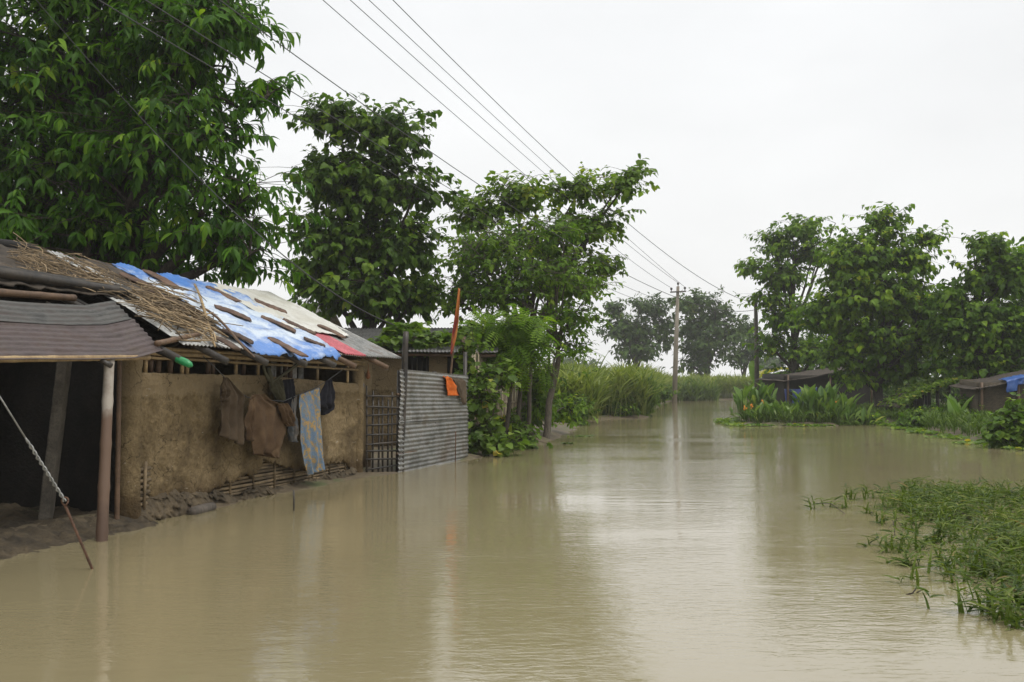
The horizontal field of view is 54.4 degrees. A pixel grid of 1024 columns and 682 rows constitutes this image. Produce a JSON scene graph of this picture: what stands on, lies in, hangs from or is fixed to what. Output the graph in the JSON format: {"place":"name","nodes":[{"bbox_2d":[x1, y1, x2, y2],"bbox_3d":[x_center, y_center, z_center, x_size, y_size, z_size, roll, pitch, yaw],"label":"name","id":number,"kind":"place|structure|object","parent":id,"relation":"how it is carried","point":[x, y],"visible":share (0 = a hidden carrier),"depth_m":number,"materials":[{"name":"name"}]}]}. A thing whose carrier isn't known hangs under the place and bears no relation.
{"place":"outdoors","nodes":[
{"label":"outdoors","id":0,"kind":"place"},
{"bbox_2d":[0,400,1023,681],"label":"flood water","id":1,"kind":"structure","parent":0,"point":[682,542],"depth_m":8.48,"materials":[{"name":"liquid"}]},
{"bbox_2d":[670,282,685,401],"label":"utility pole","id":2,"kind":"object","parent":1,"relation":"in","point":[675,364],"visible":0.93,"depth_m":87.64,"materials":[{"name":"concrete"}]},
{"bbox_2d":[98,0,673,308],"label":"power wire","id":3,"kind":"object","parent":2,"relation":"attached to","point":[290,113],"visible":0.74,"depth_m":16.07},
{"bbox_2d":[145,0,673,303],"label":"power wire","id":4,"kind":"object","parent":2,"relation":"attached to","point":[322,110],"visible":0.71,"depth_m":17.25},
{"bbox_2d":[323,0,670,287],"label":"power wire","id":5,"kind":"object","parent":2,"relation":"attached to","point":[452,112],"visible":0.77,"depth_m":24.24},
{"bbox_2d":[350,0,677,282],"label":"power wire","id":6,"kind":"object","parent":2,"relation":"attached to","point":[473,110],"visible":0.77,"depth_m":25.56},
{"bbox_2d":[369,0,681,284],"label":"power wire","id":7,"kind":"object","parent":2,"relation":"attached to","point":[486,109],"visible":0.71,"depth_m":26.16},
{"bbox_2d":[733,212,838,383],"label":"tree","id":8,"kind":"object","parent":1,"relation":"on","point":[779,277],"visible":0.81,"depth_m":59.72,"materials":[{"name":"green plant"}]},
{"bbox_2d":[754,366,872,404],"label":"thatched hut","id":9,"kind":"object","parent":1,"relation":"on","point":[811,378],"visible":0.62,"depth_m":53.56,"materials":[{"name":"grey wood"}]},
{"bbox_2d":[784,387,816,403],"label":"navy sheet","id":10,"kind":"object","parent":9,"relation":"hanging from","point":[798,391],"visible":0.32,"depth_m":53.01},
{"bbox_2d":[815,391,865,424],"bbox_3d":[13.049,2.632,40.086,2.145,1.482,2.332,1,-3,-19],"label":"canna clump","id":11,"kind":"object","parent":1,"relation":"on","point":[845,400],"visible":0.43,"depth_m":39.60,"materials":[{"name":"green plant"}]},
{"bbox_2d":[713,416,1023,449],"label":"water weed","id":12,"kind":"object","parent":1,"relation":"on","point":[736,422],"visible":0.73,"depth_m":35.69,"materials":[{"name":"green plant"}]},
{"bbox_2d":[799,475,1023,629],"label":"flooded grass","id":13,"kind":"structure","parent":1,"relation":"in","point":[952,500],"depth_m":10.03,"materials":[{"name":"plant"}]},
{"bbox_2d":[814,501,1001,535],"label":"dead stems","id":14,"kind":"object","parent":13,"relation":"in","point":[897,520],"visible":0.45,"depth_m":11.93,"materials":[{"name":"brown plant"}]},
{"bbox_2d":[936,394,973,417],"bbox_3d":[16.574,2.621,37.141,1.329,1.341,1.383,2,-3,-38],"label":"banana sapling","id":15,"kind":"object","parent":1,"relation":"on","point":[953,405],"visible":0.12,"depth_m":37.13,"materials":[{"name":"green plant"}]},
{"bbox_2d":[940,393,971,410],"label":"weed bush","id":16,"kind":"object","parent":1,"relation":"on","point":[963,400],"visible":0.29,"depth_m":39.65,"materials":[{"name":"green plant"}]},
{"bbox_2d":[917,230,1023,378],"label":"tree","id":17,"kind":"object","parent":1,"relation":"on","point":[990,334],"visible":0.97,"depth_m":42.89,"materials":[{"name":"green plant"}]},
{"bbox_2d":[949,370,1023,412],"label":"woven hut","id":18,"kind":"object","parent":1,"relation":"on","point":[990,394],"visible":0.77,"depth_m":38.52,"materials":[{"name":"brown wood"}]},
{"bbox_2d":[999,374,1023,392],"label":"blue sheet","id":19,"kind":"object","parent":18,"relation":"on","point":[1014,382],"visible":1,"depth_m":38.10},
{"bbox_2d":[995,236,1023,310],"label":"tree","id":20,"kind":"object","parent":1,"relation":"on","point":[1021,301],"visible":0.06,"depth_m":48.72,"materials":[{"name":"green plant"}]},
{"bbox_2d":[2,0,1023,377],"label":"sky","id":21,"kind":"structure","parent":0,"point":[748,114],"materials":[{"name":"white"}]},
{"bbox_2d":[4,392,1022,530],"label":"ground","id":22,"kind":"structure","parent":0,"point":[558,431],"depth_m":21.01,"materials":[{"name":"soil"}]},
{"bbox_2d":[0,396,93,568],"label":"stay wire","id":23,"kind":"object","parent":22,"relation":"on","point":[38,458],"visible":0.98,"depth_m":8.62,"materials":[{"name":"metal"}]},
{"bbox_2d":[0,503,157,558],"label":"mud bank","id":24,"kind":"structure","parent":22,"relation":"on","point":[58,530],"depth_m":10.78,"materials":[{"name":"soil"}]},
{"bbox_2d":[0,244,192,541],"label":"lean to shed","id":25,"kind":"object","parent":22,"relation":"on","point":[107,334],"visible":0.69,"depth_m":10.88,"materials":[{"name":"wood"}]},
{"bbox_2d":[0,265,126,286],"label":"roof pole","id":26,"kind":"object","parent":25,"relation":"on","point":[56,275],"visible":0.27,"depth_m":12.18,"materials":[{"name":"brown wood"}]},
{"bbox_2d":[3,232,133,298],"bbox_3d":[-5.783,-1.022,13.183,1.608,1.049,2.595,1,-3,-24],"label":"straw heap","id":27,"kind":"object","parent":25,"relation":"on","point":[41,261],"visible":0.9,"depth_m":13.01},
{"bbox_2d":[0,267,163,296],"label":"roof pole","id":28,"kind":"object","parent":25,"relation":"on","point":[25,276],"visible":0.81,"depth_m":12.01,"materials":[{"name":"brown wood"}]},
{"bbox_2d":[119,272,159,290],"bbox_3d":[-5.380,-0.856,14.419,0.548,0.301,0.310,0,-2,0],"label":"roof plank","id":29,"kind":"object","parent":25,"relation":"on","point":[130,277],"visible":0.68,"depth_m":14.35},
{"bbox_2d":[117,276,242,344],"bbox_3d":[-4.501,-0.478,13.214,1.650,1.102,3.682,0,-2,-8],"label":"heap","id":30,"kind":"object","parent":25,"relation":"on","point":[167,309],"visible":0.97,"depth_m":12.94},
{"bbox_2d":[193,284,215,346],"bbox_3d":[-4.383,-0.420,14.149,0.038,1.148,3.753,1,-3,-22],"label":"loose pole","id":31,"kind":"object","parent":30,"relation":"on","point":[201,300],"visible":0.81,"depth_m":14.11,"materials":[{"name":"brown wood"}]},
{"bbox_2d":[213,335,240,350],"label":"roof plank","id":32,"kind":"object","parent":30,"relation":"on","point":[230,344],"visible":0.91,"depth_m":12.84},
{"bbox_2d":[200,306,254,357],"bbox_3d":[-3.892,-0.147,13.548,0.034,0.788,1.883,2,-3,-38],"label":"loose pole","id":33,"kind":"object","parent":30,"relation":"on","point":[231,332],"visible":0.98,"depth_m":13.40,"materials":[{"name":"brown wood"}]},
{"bbox_2d":[0,0,329,297],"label":"broadleaf tree","id":34,"kind":"object","parent":22,"relation":"on","point":[114,169],"visible":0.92,"depth_m":19.04,"materials":[{"name":"green plant"}]},
{"bbox_2d":[0,258,401,520],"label":"mud hut","id":35,"kind":"object","parent":22,"relation":"on","point":[179,455],"visible":0.5,"depth_m":12.61,"materials":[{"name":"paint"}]},
{"bbox_2d":[0,239,39,250],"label":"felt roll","id":36,"kind":"object","parent":35,"relation":"on","point":[6,242],"visible":0.52,"depth_m":13.16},
{"bbox_2d":[154,332,200,346],"bbox_3d":[-4.057,-0.026,12.118,0.077,0.237,1.172,0,-2,6],"label":"bamboo stub","id":37,"kind":"object","parent":35,"relation":"on","point":[157,343],"visible":0.89,"depth_m":11.92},
{"bbox_2d":[175,357,192,367],"bbox_3d":[-3.824,0.240,11.620,0.222,0.148,0.096,-1,-3,15],"label":"green bottle","id":38,"kind":"object","parent":35,"relation":"attached to","point":[183,361],"visible":1,"depth_m":11.58,"materials":[{"name":"plastic"}]},
{"bbox_2d":[36,0,394,324],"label":"power wire","id":39,"kind":"object","parent":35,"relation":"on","point":[221,199],"visible":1,"depth_m":16.20,"materials":[{"name":"metal"}]},
{"bbox_2d":[114,262,340,360],"bbox_3d":[-4.277,-0.418,15.641,2.936,1.513,3.395,-1,-3,20],"label":"tarpaulin","id":40,"kind":"object","parent":35,"relation":"on","point":[258,330],"visible":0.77,"depth_m":15.29,"materials":[{"name":"plastic"}]},
{"bbox_2d":[142,269,183,290],"bbox_3d":[-5.387,-0.941,15.367,0.696,0.369,0.293,-1,-3,28],"label":"roof plank","id":41,"kind":"object","parent":40,"relation":"on","point":[160,278],"visible":0.88,"depth_m":15.31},
{"bbox_2d":[205,285,241,301],"bbox_3d":[-4.809,-0.784,16.604,0.537,0.295,0.307,0,-2,6],"label":"roof plank","id":42,"kind":"object","parent":40,"relation":"on","point":[226,295],"visible":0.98,"depth_m":16.53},
{"bbox_2d":[214,304,251,321],"bbox_3d":[-4.279,-0.428,15.261,0.540,0.270,0.260,1,-3,-24],"label":"roof plank","id":43,"kind":"object","parent":40,"relation":"on","point":[231,311],"visible":1,"depth_m":15.19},
{"bbox_2d":[222,328,253,343],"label":"roof plank","id":44,"kind":"object","parent":40,"relation":"on","point":[242,337],"visible":0.85,"depth_m":13.61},
{"bbox_2d":[261,315,295,332],"bbox_3d":[-3.774,-0.274,16.098,0.549,0.295,0.253,0,-2,-9],"label":"roof plank","id":45,"kind":"object","parent":40,"relation":"on","point":[288,327],"visible":1,"depth_m":16.02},
{"bbox_2d":[267,337,308,356],"bbox_3d":[-3.268,0.087,14.517,0.562,0.305,0.297,-1,-3,18],"label":"roof plank","id":46,"kind":"object","parent":40,"relation":"on","point":[287,346],"visible":1,"depth_m":14.44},
{"bbox_2d":[282,318,315,334],"bbox_3d":[-3.580,-0.245,16.779,0.544,0.296,0.243,0,-2,0],"label":"roof plank","id":47,"kind":"object","parent":40,"relation":"on","point":[300,326],"visible":1,"depth_m":16.70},
{"bbox_2d":[203,356,346,401],"bbox_3d":[-3.396,0.595,14.897,0.011,0.623,4.312,-1,-3,16],"label":"washing line","id":48,"kind":"object","parent":35,"relation":"attached to","point":[275,400],"visible":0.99,"depth_m":14.88,"materials":[{"name":"fabric"}]},
{"bbox_2d":[218,377,244,444],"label":"brown trousers","id":49,"kind":"object","parent":48,"relation":"hanging from","point":[231,401],"visible":1,"depth_m":13.46,"materials":[{"name":"fabric"}]},
{"bbox_2d":[244,394,295,457],"bbox_3d":[-3.491,1.241,14.388,0.184,0.950,1.352,-1,-3,17],"label":"brown shirt","id":50,"kind":"object","parent":48,"relation":"hanging from","point":[267,421],"visible":1,"depth_m":14.30,"materials":[{"name":"fabric"}]},
{"bbox_2d":[270,379,285,401],"bbox_3d":[-3.475,0.736,14.768,0.140,0.350,0.392,0,-2,7],"label":"olive cloth","id":51,"kind":"object","parent":48,"relation":"hanging from","point":[277,391],"visible":0.88,"depth_m":14.77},
{"bbox_2d":[283,379,295,412],"bbox_3d":[-3.383,0.901,15.090,0.115,0.655,0.364,-1,-3,28],"label":"dark bundle","id":52,"kind":"object","parent":48,"relation":"hanging from","point":[289,387],"visible":0.66,"depth_m":15.08,"materials":[{"name":"black fabric"}]},
{"bbox_2d":[287,396,298,442],"bbox_3d":[-3.337,1.200,15.178,0.152,0.715,0.242,0,-2,0],"label":"slate cloth","id":53,"kind":"object","parent":48,"relation":"hanging from","point":[292,433],"visible":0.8,"depth_m":15.16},
{"bbox_2d":[299,388,324,475],"bbox_3d":[-3.147,1.423,15.646,0.100,1.381,0.887,-1,-3,16],"label":"patterned wrap","id":54,"kind":"object","parent":48,"relation":"hanging from","point":[311,429],"visible":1,"depth_m":15.61,"materials":[{"name":"fabric"}]},
{"bbox_2d":[320,379,334,414],"bbox_3d":[-3.026,0.913,16.200,0.172,0.584,0.559,-1,-3,19],"label":"black shirt","id":55,"kind":"object","parent":48,"relation":"hanging from","point":[327,396],"visible":1,"depth_m":16.18,"materials":[{"name":"fabric"}]},
{"bbox_2d":[210,282,348,335],"bbox_3d":[-4.075,-0.557,17.800,1.958,0.945,2.773,-1,-3,14],"label":"plastic sheet","id":56,"kind":"object","parent":35,"relation":"on","point":[302,316],"visible":0.87,"depth_m":17.98,"materials":[{"name":"plastic"}]},
{"bbox_2d":[254,298,286,313],"bbox_3d":[-4.258,-0.618,17.585,0.547,0.279,0.269,1,-3,-24],"label":"roof plank","id":57,"kind":"object","parent":56,"relation":"on","point":[274,307],"visible":1,"depth_m":17.52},
{"bbox_2d":[262,363,298,387],"bbox_3d":[-3.380,0.474,14.679,0.100,0.441,1.156,-1,-3,19],"label":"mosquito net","id":58,"kind":"object","parent":35,"relation":"hanging from","point":[267,371],"visible":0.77,"depth_m":14.33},
{"bbox_2d":[317,324,345,338],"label":"roof plank","id":59,"kind":"object","parent":35,"relation":"on","point":[332,331],"visible":1,"depth_m":17.74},
{"bbox_2d":[186,502,216,514],"bbox_3d":[-3.983,2.165,12.792,0.140,0.140,0.542,0,-3,11],"label":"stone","id":60,"kind":"object","parent":22,"relation":"on","point":[203,508],"visible":0.82,"depth_m":12.68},
{"bbox_2d":[312,305,341,327],"bbox_3d":[-6.867,0.833,34.446,1.505,4.386,4.902,0,-2,0],"label":"grey roofed hut","id":61,"kind":"object","parent":22,"relation":"on","point":[335,320],"visible":0.06,"depth_m":35.72,"materials":[{"name":"metal"}]},
{"bbox_2d":[245,90,464,327],"bbox_3d":[-4.677,-2.451,30.749,6.207,10.661,4.803,2,-3,-38],"label":"broadleaf tree","id":62,"kind":"object","parent":22,"relation":"on","point":[351,187],"visible":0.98,"depth_m":30.21,"materials":[{"name":"green plant"}]},
{"bbox_2d":[402,331,408,471],"bbox_3d":[-2.069,1.339,18.754,0.238,3.042,0.150,0,-2,0],"label":"gate post","id":63,"kind":"object","parent":22,"relation":"on","point":[405,352],"visible":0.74,"depth_m":18.74,"materials":[{"name":"grey wood"}]},
{"bbox_2d":[365,385,400,471],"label":"bamboo gate","id":64,"kind":"structure","parent":63,"relation":"attached to","point":[378,467],"depth_m":18.27,"materials":[{"name":"wood"}]},
{"bbox_2d":[396,352,468,471],"bbox_3d":[-1.566,1.543,20.230,0.149,2.751,3.614,-1,-3,18],"label":"tin fence","id":65,"kind":"object","parent":22,"relation":"on","point":[437,417],"visible":0.97,"depth_m":19.91,"materials":[{"name":"grey metal"}]},
{"bbox_2d":[443,376,459,395],"bbox_3d":[-1.269,0.945,20.925,0.119,0.416,0.851,-1,-3,20],"label":"orange cloth","id":66,"kind":"object","parent":65,"relation":"on","point":[451,386],"visible":1,"depth_m":20.84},
{"bbox_2d":[452,378,466,404],"bbox_3d":[-1.143,1.078,21.250,0.115,0.585,0.705,-1,-3,18],"label":"brown sack","id":67,"kind":"object","parent":65,"relation":"hanging from","point":[460,383],"visible":0.99,"depth_m":21.39,"materials":[{"name":"fabric"}]},
{"bbox_2d":[342,327,524,446],"bbox_3d":[-2.386,1.246,27.146,5.631,3.335,8.058,0,-2,0],"label":"vine covered hut","id":68,"kind":"object","parent":22,"relation":"on","point":[384,381],"visible":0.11,"depth_m":24.93,"materials":[{"name":"paint"}]},
{"bbox_2d":[367,318,492,358],"bbox_3d":[-1.993,-0.037,25.704,3.927,1.105,2.423,1,-3,-20],"label":"roof vine","id":69,"kind":"object","parent":68,"relation":"on","point":[391,337],"visible":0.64,"depth_m":24.94,"materials":[{"name":"green plant"}]},
{"bbox_2d":[448,321,493,452],"bbox_3d":[-0.965,1.118,23.111,0.999,3.148,0.904,-1,-3,15],"label":"climbing vine","id":70,"kind":"object","parent":68,"relation":"attached to","point":[472,338],"visible":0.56,"depth_m":23.00,"materials":[{"name":"green plant"}]},
{"bbox_2d":[450,288,459,373],"bbox_3d":[-1.302,0.778,22.542,0.245,3.976,0.150,0,-2,0],"label":"wooden pole","id":71,"kind":"object","parent":22,"relation":"on","point":[455,329],"visible":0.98,"depth_m":22.57,"materials":[{"name":"brown wood"}]},
{"bbox_2d":[453,358,530,456],"bbox_3d":[-0.548,1.694,23.161,1.969,2.617,1.914,0,-2,0],"label":"climbing vine","id":72,"kind":"object","parent":22,"relation":"on","point":[486,439],"visible":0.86,"depth_m":22.89,"materials":[{"name":"green plant"}]},
{"bbox_2d":[458,303,564,433],"bbox_3d":[-0.126,0.875,25.495,3.018,3.648,2.916,0,-2,0],"label":"feathery tree","id":73,"kind":"object","parent":22,"relation":"on","point":[515,340],"visible":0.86,"depth_m":25.14,"materials":[{"name":"green plant"}]},
{"bbox_2d":[516,373,522,415],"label":"tree stem","id":74,"kind":"object","parent":22,"relation":"on","point":[518,408],"visible":0.36,"depth_m":26.11,"materials":[{"name":"brown plant"}]},
{"bbox_2d":[496,406,552,449],"bbox_3d":[-0.014,2.436,25.741,1.916,1.486,1.442,-2,-3,45],"label":"leafy shrub","id":75,"kind":"object","parent":22,"relation":"on","point":[517,423],"visible":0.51,"depth_m":25.50,"materials":[{"name":"green plant"}]},
{"bbox_2d":[427,205,622,438],"bbox_3d":[0.447,-0.323,29.561,5.573,7.094,4.204,1,-3,-21],"label":"slender tree","id":76,"kind":"object","parent":22,"relation":"on","point":[496,291],"visible":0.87,"depth_m":29.14,"materials":[{"name":"green plant"}]},
{"bbox_2d":[527,365,532,435],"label":"tree stem","id":77,"kind":"object","parent":22,"relation":"on","point":[529,401],"visible":0.41,"depth_m":27.31,"materials":[{"name":"brown plant"}]},
{"bbox_2d":[430,153,659,407],"bbox_3d":[0.883,-1.569,32.858,8.225,9.080,4.637,0,-2,0],"label":"broadleaf tree","id":78,"kind":"object","parent":22,"relation":"on","point":[519,196],"visible":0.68,"depth_m":32.36,"materials":[{"name":"green plant"}]},
{"bbox_2d":[506,367,587,431],"bbox_3d":[0.937,1.921,31.288,2.208,2.285,3.716,-1,-3,21],"label":"leafy shrub","id":79,"kind":"object","parent":22,"relation":"on","point":[566,410],"visible":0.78,"depth_m":30.50,"materials":[{"name":"green plant"}]},
{"bbox_2d":[544,383,601,425],"bbox_3d":[2.463,2.789,39.697,2.734,2.235,2.068,-2,-3,38],"label":"weed bush","id":80,"kind":"object","parent":22,"relation":"on","point":[584,422],"visible":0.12,"depth_m":39.59,"materials":[{"name":"green plant"}]},
{"bbox_2d":[534,361,617,420],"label":"reed clump","id":81,"kind":"object","parent":22,"relation":"on","point":[590,388],"visible":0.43,"depth_m":40.94,"materials":[{"name":"plant"}]},
{"bbox_2d":[552,355,607,367],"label":"tree","id":82,"kind":"object","parent":22,"relation":"on","point":[572,361],"visible":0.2,"depth_m":229.00,"materials":[{"name":"green plant"}]},
{"bbox_2d":[598,391,639,416],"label":"weed bush","id":83,"kind":"object","parent":22,"relation":"on","point":[626,409],"visible":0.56,"depth_m":47.98,"materials":[{"name":"green plant"}]},
{"bbox_2d":[614,360,669,414],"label":"reed clump","id":84,"kind":"object","parent":22,"relation":"on","point":[652,401],"visible":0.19,"depth_m":49.33,"materials":[{"name":"green plant"}]},
{"bbox_2d":[593,291,694,366],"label":"tree","id":85,"kind":"object","parent":22,"relation":"on","point":[636,342],"visible":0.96,"depth_m":119.07,"materials":[{"name":"green plant"}]},
{"bbox_2d":[658,383,678,405],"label":"weed bush","id":86,"kind":"object","parent":22,"relation":"on","point":[668,391],"visible":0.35,"depth_m":73.59,"materials":[{"name":"green plant"}]},
{"bbox_2d":[669,375,723,400],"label":"reed clump","id":87,"kind":"object","parent":22,"relation":"on","point":[694,392],"visible":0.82,"depth_m":95.17,"materials":[{"name":"green plant"}]},
{"bbox_2d":[656,285,749,376],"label":"tree","id":88,"kind":"object","parent":22,"relation":"on","point":[704,334],"visible":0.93,"depth_m":120.99,"materials":[{"name":"green plant"}]},
{"bbox_2d":[718,318,767,377],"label":"tree","id":89,"kind":"object","parent":22,"relation":"on","point":[746,357],"visible":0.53,"depth_m":127.28,"materials":[{"name":"green plant"}]},
{"bbox_2d":[729,380,777,421],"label":"canna clump","id":90,"kind":"object","parent":22,"relation":"on","point":[763,392],"visible":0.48,"depth_m":41.13,"materials":[{"name":"green plant"}]},
{"bbox_2d":[754,302,758,389],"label":"wooden pole","id":91,"kind":"object","parent":22,"relation":"on","point":[756,367],"visible":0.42,"depth_m":61.96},
{"bbox_2d":[219,0,752,311],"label":"power wire","id":92,"kind":"object","parent":91,"relation":"attached to","point":[433,153],"visible":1,"depth_m":17.95,"materials":[{"name":"metal"}]},
{"bbox_2d":[393,0,755,303],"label":"power wire","id":93,"kind":"object","parent":91,"relation":"attached to","point":[549,153],"visible":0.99,"depth_m":24.78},
{"bbox_2d":[748,349,789,373],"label":"tree","id":94,"kind":"object","parent":22,"relation":"on","point":[774,359],"visible":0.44,"depth_m":208.01,"materials":[{"name":"green plant"}]},
{"bbox_2d":[742,399,798,423],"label":"canna clump","id":95,"kind":"object","parent":22,"relation":"on","point":[769,408],"visible":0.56,"depth_m":39.64,"materials":[{"name":"green plant"}]},
{"bbox_2d":[789,382,847,422],"bbox_3d":[12.371,2.483,40.495,2.499,1.732,2.400,-1,-3,24],"label":"canna clump","id":96,"kind":"object","parent":22,"relation":"on","point":[809,396],"visible":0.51,"depth_m":39.96,"materials":[{"name":"green plant"}]},
{"bbox_2d":[782,321,886,388],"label":"background tree","id":97,"kind":"object","parent":22,"relation":"on","point":[817,366],"visible":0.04,"depth_m":77.38,"materials":[{"name":"green plant"}]},
{"bbox_2d":[825,401,884,425],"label":"canna clump","id":98,"kind":"object","parent":22,"relation":"on","point":[852,408],"visible":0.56,"depth_m":39.38,"materials":[{"name":"green plant"}]},
{"bbox_2d":[778,201,955,406],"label":"tree","id":99,"kind":"object","parent":22,"relation":"on","point":[871,295],"visible":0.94,"depth_m":46.21,"materials":[{"name":"green plant"}]},
{"bbox_2d":[739,400,994,436],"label":"bank grass","id":100,"kind":"structure","parent":22,"relation":"on","point":[968,423],"depth_m":38.08,"materials":[{"name":"plant"}]},
{"bbox_2d":[850,403,883,424],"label":"weed bush","id":101,"kind":"object","parent":22,"relation":"on","point":[873,416],"visible":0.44,"depth_m":40.16,"materials":[{"name":"green plant"}]},
{"bbox_2d":[883,406,933,427],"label":"weed bush","id":102,"kind":"object","parent":22,"relation":"on","point":[913,419],"visible":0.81,"depth_m":36.36,"materials":[{"name":"green plant"}]},
{"bbox_2d":[875,375,966,416],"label":"vine shelter","id":103,"kind":"object","parent":22,"relation":"on","point":[920,392],"visible":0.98,"depth_m":42.78,"materials":[{"name":"plant"}]},
{"bbox_2d":[883,372,959,403],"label":"thicket","id":104,"kind":"object","parent":22,"relation":"on","point":[943,391],"visible":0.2,"depth_m":57.47,"materials":[{"name":"green plant"}]},
{"bbox_2d":[918,402,942,412],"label":"weed bush","id":105,"kind":"object","parent":22,"relation":"on","point":[928,408],"visible":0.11,"depth_m":39.96,"materials":[{"name":"green plant"}]},
{"bbox_2d":[889,290,982,380],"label":"background tree","id":106,"kind":"object","parent":22,"relation":"on","point":[919,359],"visible":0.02,"depth_m":81.27,"materials":[{"name":"green plant"}]},
{"bbox_2d":[974,389,1023,448],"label":"broad leaved shrub","id":107,"kind":"object","parent":22,"relation":"on","point":[1005,427],"visible":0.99,"depth_m":25.45,"materials":[{"name":"green plant"}]},
{"bbox_2d":[515,353,940,416],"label":"cane field","id":108,"kind":"structure","parent":0,"point":[728,382],"depth_m":48.77,"materials":[{"name":"green plant"}]},
{"bbox_2d":[740,361,800,390],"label":"banana plant","id":109,"kind":"object","parent":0,"point":[751,368],"visible":0.14,"depth_m":65.13,"materials":[{"name":"green plant"}]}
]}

